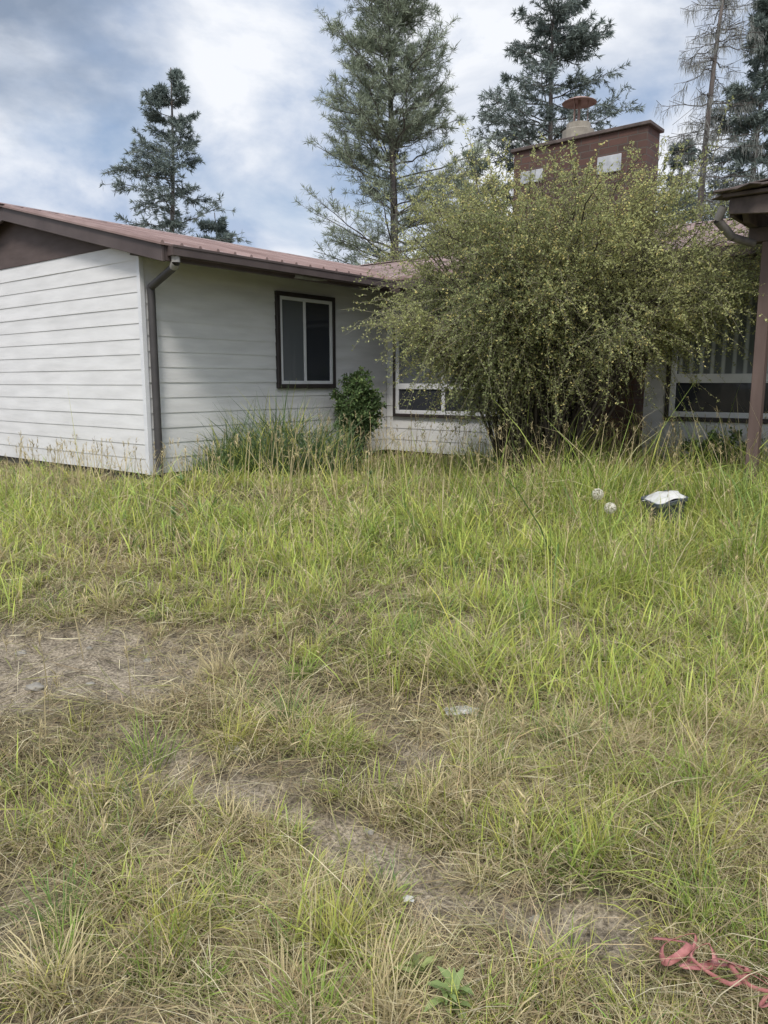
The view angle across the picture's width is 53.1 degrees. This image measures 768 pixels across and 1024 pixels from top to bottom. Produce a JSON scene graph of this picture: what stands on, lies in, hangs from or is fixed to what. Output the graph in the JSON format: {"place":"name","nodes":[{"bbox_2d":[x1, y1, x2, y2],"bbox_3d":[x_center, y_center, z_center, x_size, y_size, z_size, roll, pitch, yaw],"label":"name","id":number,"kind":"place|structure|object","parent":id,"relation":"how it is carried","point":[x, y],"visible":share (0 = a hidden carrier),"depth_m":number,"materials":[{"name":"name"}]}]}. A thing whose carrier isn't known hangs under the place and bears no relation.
{"place":"outdoors","nodes":[
{"label":"outdoors","id":0,"kind":"place"},
{"bbox_2d":[0,449,767,1023],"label":"ground","id":1,"kind":"structure","parent":0,"point":[66,649],"depth_m":3.01,"materials":[{"name":"soil"}]},
{"bbox_2d":[14,650,26,655],"bbox_3d":[-1.951,0.760,4.134,0.066,0.031,0.050,0,10,0],"label":"stone","id":2,"kind":"object","parent":1,"relation":"on","point":[21,652],"visible":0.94,"depth_m":4.12,"materials":[{"name":"grey stone"}]},
{"bbox_2d":[24,682,43,691],"bbox_3d":[-1.698,0.855,3.738,0.087,0.042,0.071,7,12,37],"label":"stone","id":3,"kind":"object","parent":1,"relation":"on","point":[35,686],"visible":0.97,"depth_m":3.73,"materials":[{"name":"grey stone"}]},
{"bbox_2d":[143,658,153,662],"bbox_3d":[-1.250,0.796,4.088,0.064,0.037,0.050,0,10,0],"label":"stone","id":4,"kind":"object","parent":1,"relation":"on","point":[148,660],"visible":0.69,"depth_m":4.08,"materials":[{"name":"beige stone"}]},
{"bbox_2d":[166,505,183,522],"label":"leafy weed","id":5,"kind":"object","parent":1,"relation":"on","point":[172,511],"visible":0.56,"depth_m":6.39,"materials":[{"name":"green plant"}]},
{"bbox_2d":[99,67,252,244],"bbox_3d":[-7.108,-8.452,24.322,5.526,11.136,6.784,0,10,0],"label":"pine tree","id":6,"kind":"object","parent":1,"relation":"on","point":[157,96],"visible":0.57,"depth_m":23.92,"materials":[{"name":"green plant"}]},
{"bbox_2d":[171,471,190,487],"bbox_3d":[-2.009,-0.311,7.654,0.208,0.178,0.189,0,10,0],"label":"leafy weed","id":7,"kind":"object","parent":1,"relation":"on","point":[181,478],"visible":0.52,"depth_m":7.65,"materials":[{"name":"green plant"}]},
{"bbox_2d":[196,212,235,242],"bbox_3d":[-5.581,-7.123,28.182,4.428,7.383,5.848,0,10,0],"label":"pine tree","id":8,"kind":"object","parent":1,"relation":"on","point":[219,229],"visible":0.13,"depth_m":27.62,"materials":[{"name":"green plant"}]},
{"bbox_2d":[224,744,245,755],"bbox_3d":[-0.623,0.992,3.214,0.097,0.050,0.078,7,12,35],"label":"stone","id":9,"kind":"object","parent":1,"relation":"on","point":[234,752],"visible":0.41,"depth_m":3.18,"materials":[{"name":"grey stone"}]},
{"bbox_2d":[175,381,383,481],"bbox_3d":[-1.212,-0.991,9.049,2.608,1.155,2.168,0,10,0],"label":"tall grass clump","id":10,"kind":"object","parent":1,"relation":"on","point":[242,448],"visible":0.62,"depth_m":8.74,"materials":[{"name":"green plant"}]},
{"bbox_2d":[328,366,386,461],"bbox_3d":[-0.368,-1.290,10.393,0.756,1.368,0.763,-4,10,-23],"label":"green bush","id":11,"kind":"object","parent":1,"relation":"on","point":[357,386],"visible":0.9,"depth_m":10.25,"materials":[{"name":"green plant"}]},
{"bbox_2d":[364,828,375,834],"bbox_3d":[-0.052,1.134,2.724,0.044,0.024,0.031,3,10,16],"label":"stone","id":12,"kind":"object","parent":1,"relation":"on","point":[370,832],"visible":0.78,"depth_m":2.72,"materials":[{"name":"grey stone"}]},
{"bbox_2d":[367,470,378,483],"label":"leafy weed","id":13,"kind":"object","parent":1,"relation":"on","point":[370,472],"visible":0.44,"depth_m":8.05,"materials":[{"name":"green plant"}]},
{"bbox_2d":[0,375,767,1023],"bbox_3d":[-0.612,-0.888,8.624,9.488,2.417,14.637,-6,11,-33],"label":"grass","id":14,"kind":"structure","parent":1,"relation":"on","point":[32,523],"depth_m":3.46,"materials":[{"name":"green plant"}]},
{"bbox_2d":[0,96,767,480],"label":"house","id":15,"kind":"structure","parent":1,"relation":"on","point":[120,336],"depth_m":9.02,"materials":[{"name":"white wood"}]},
{"bbox_2d":[274,290,335,388],"bbox_3d":[-1.012,-2.223,10.042,0.055,1.200,1.070,8,12,38],"label":"window","id":16,"kind":"structure","parent":15,"relation":"in","point":[305,326],"depth_m":10.01,"materials":[{"name":"white plastic"}]},
{"bbox_2d":[393,312,499,419],"bbox_3d":[0.864,-2.041,10.705,1.860,1.460,0.055,8,12,38],"label":"window","id":17,"kind":"structure","parent":15,"relation":"in","point":[400,388],"depth_m":11.07,"materials":[{"name":"white plastic"}]},
{"bbox_2d":[664,281,767,423],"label":"window","id":18,"kind":"structure","parent":15,"relation":"in","point":[740,374],"depth_m":8.46,"materials":[{"name":"white plastic"}]},
{"bbox_2d":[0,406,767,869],"bbox_3d":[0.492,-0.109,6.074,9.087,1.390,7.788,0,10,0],"label":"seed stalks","id":19,"kind":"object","parent":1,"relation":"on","point":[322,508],"visible":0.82,"depth_m":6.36,"materials":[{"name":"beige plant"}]},
{"bbox_2d":[291,0,497,265],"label":"pine tree","id":20,"kind":"object","parent":1,"relation":"on","point":[376,40],"visible":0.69,"depth_m":19.88,"materials":[{"name":"green plant"}]},
{"bbox_2d":[403,895,413,901],"bbox_3d":[0.077,1.177,2.347,0.039,0.012,0.029,0,10,0],"label":"plastic scrap","id":21,"kind":"object","parent":1,"relation":"on","point":[407,897],"visible":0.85,"depth_m":2.34,"materials":[{"name":"white plastic"}]},
{"bbox_2d":[393,953,436,988],"bbox_3d":[0.081,1.208,2.038,0.113,0.077,0.120,9,13,42],"label":"leafy weed","id":22,"kind":"object","parent":1,"relation":"on","point":[427,960],"visible":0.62,"depth_m":2.03,"materials":[{"name":"green plant"}]},
{"bbox_2d":[423,966,474,1023],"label":"leafy weed","id":23,"kind":"object","parent":1,"relation":"on","point":[437,984],"visible":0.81,"depth_m":1.92,"materials":[{"name":"green plant"}]},
{"bbox_2d":[443,705,481,715],"bbox_3d":[0.359,0.905,3.519,0.192,0.027,0.097,0,10,0],"label":"plastic scrap","id":24,"kind":"object","parent":1,"relation":"on","point":[451,709],"visible":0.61,"depth_m":3.51,"materials":[{"name":"white plastic"}]},
{"bbox_2d":[429,147,501,253],"bbox_3d":[3.004,-7.400,25.135,5.524,8.776,5.752,-3,10,-16],"label":"pine tree","id":25,"kind":"object","parent":1,"relation":"on","point":[471,163],"visible":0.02,"depth_m":24.57,"materials":[{"name":"green plant"}]},
{"bbox_2d":[530,914,541,922],"bbox_3d":[0.451,1.207,2.282,0.040,0.021,0.028,-5,11,-26],"label":"stone","id":26,"kind":"object","parent":1,"relation":"on","point":[531,919],"visible":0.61,"depth_m":2.27,"materials":[{"name":"grey stone"}]},
{"bbox_2d":[435,0,645,242],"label":"spruce tree","id":27,"kind":"object","parent":1,"relation":"on","point":[574,42],"visible":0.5,"depth_m":21.72,"materials":[{"name":"green plant"}]},
{"bbox_2d":[341,96,767,479],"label":"overgrown shrub","id":28,"kind":"object","parent":1,"relation":"on","point":[518,327],"visible":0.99,"depth_m":7.27,"materials":[{"name":"green plant"}]},
{"bbox_2d":[444,447,702,509],"bbox_3d":[1.766,-0.324,7.091,2.545,0.590,1.258,0,10,0],"label":"tall grass clump","id":29,"kind":"object","parent":1,"relation":"on","point":[540,489],"visible":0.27,"depth_m":7.03,"materials":[{"name":"green plant"}]},
{"bbox_2d":[592,488,603,564],"bbox_3d":[1.460,0.123,5.293,0.082,0.578,0.082,0,10,0],"label":"dandelion","id":30,"kind":"object","parent":1,"relation":"on","point":[599,495],"visible":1,"depth_m":5.25,"materials":[{"name":"white plant"}]},
{"bbox_2d":[604,502,615,555],"bbox_3d":[1.520,0.184,5.202,0.081,0.507,0.081,0,10,0],"label":"dandelion","id":31,"kind":"object","parent":1,"relation":"on","point":[609,507],"visible":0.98,"depth_m":5.16,"materials":[{"name":"white plant"}]},
{"bbox_2d":[641,490,687,529],"bbox_3d":[2.248,0.034,6.163,0.290,0.327,0.250,-13,20,-15],"label":"plastic tub","id":32,"kind":"object","parent":1,"relation":"on","point":[656,509],"visible":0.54,"depth_m":6.05,"materials":[{"name":"black plastic"}]},
{"bbox_2d":[643,490,688,503],"bbox_3d":[2.212,-0.130,6.111,0.316,0.059,0.230,-16,20,-14],"label":"plastic bag","id":33,"kind":"object","parent":32,"relation":"on","point":[657,495],"visible":0.92,"depth_m":6.06,"materials":[{"name":"white plastic"}]},
{"bbox_2d":[657,134,706,225],"bbox_3d":[10.210,-8.155,27.143,3.824,9.603,3.896,-6,11,-31],"label":"spruce tree","id":34,"kind":"object","parent":1,"relation":"on","point":[689,150],"visible":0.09,"depth_m":26.19,"materials":[{"name":"green plant"}]},
{"bbox_2d":[621,454,767,560],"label":"tall grass clump","id":35,"kind":"object","parent":1,"relation":"on","point":[713,486],"visible":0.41,"depth_m":6.09,"materials":[{"name":"green plant"}]},
{"bbox_2d":[652,0,766,223],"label":"dead larch tree","id":36,"kind":"object","parent":1,"relation":"on","point":[707,135],"visible":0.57,"depth_m":18.36,"materials":[{"name":"grey plant"}]},
{"bbox_2d":[652,933,767,1007],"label":"webbing strap","id":37,"kind":"object","parent":1,"relation":"on","point":[686,949],"visible":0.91,"depth_m":1.99,"materials":[{"name":"fabric"}]},
{"bbox_2d":[664,0,767,224],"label":"spruce tree","id":38,"kind":"object","parent":1,"relation":"on","point":[758,78],"visible":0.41,"depth_m":20.22,"materials":[{"name":"green plant"}]},
{"bbox_2d":[676,427,767,478],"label":"green bush","id":39,"kind":"object","parent":1,"relation":"on","point":[714,436],"visible":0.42,"depth_m":7.95,"materials":[{"name":"green plant"}]},
{"bbox_2d":[720,508,752,531],"bbox_3d":[2.752,0.072,5.997,0.229,0.251,0.188,-7,12,-36],"label":"leafy weed","id":40,"kind":"object","parent":1,"relation":"on","point":[735,513],"visible":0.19,"depth_m":5.96,"materials":[{"name":"green plant"}]},
{"bbox_2d":[712,178,767,490],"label":"porch canopy","id":41,"kind":"object","parent":1,"relation":"on","point":[748,205],"visible":0.91,"depth_m":6.59,"materials":[{"name":"brown wood"}]},
{"bbox_2d":[0,0,767,264],"label":"sky","id":42,"kind":"structure","parent":0,"point":[73,73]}
]}

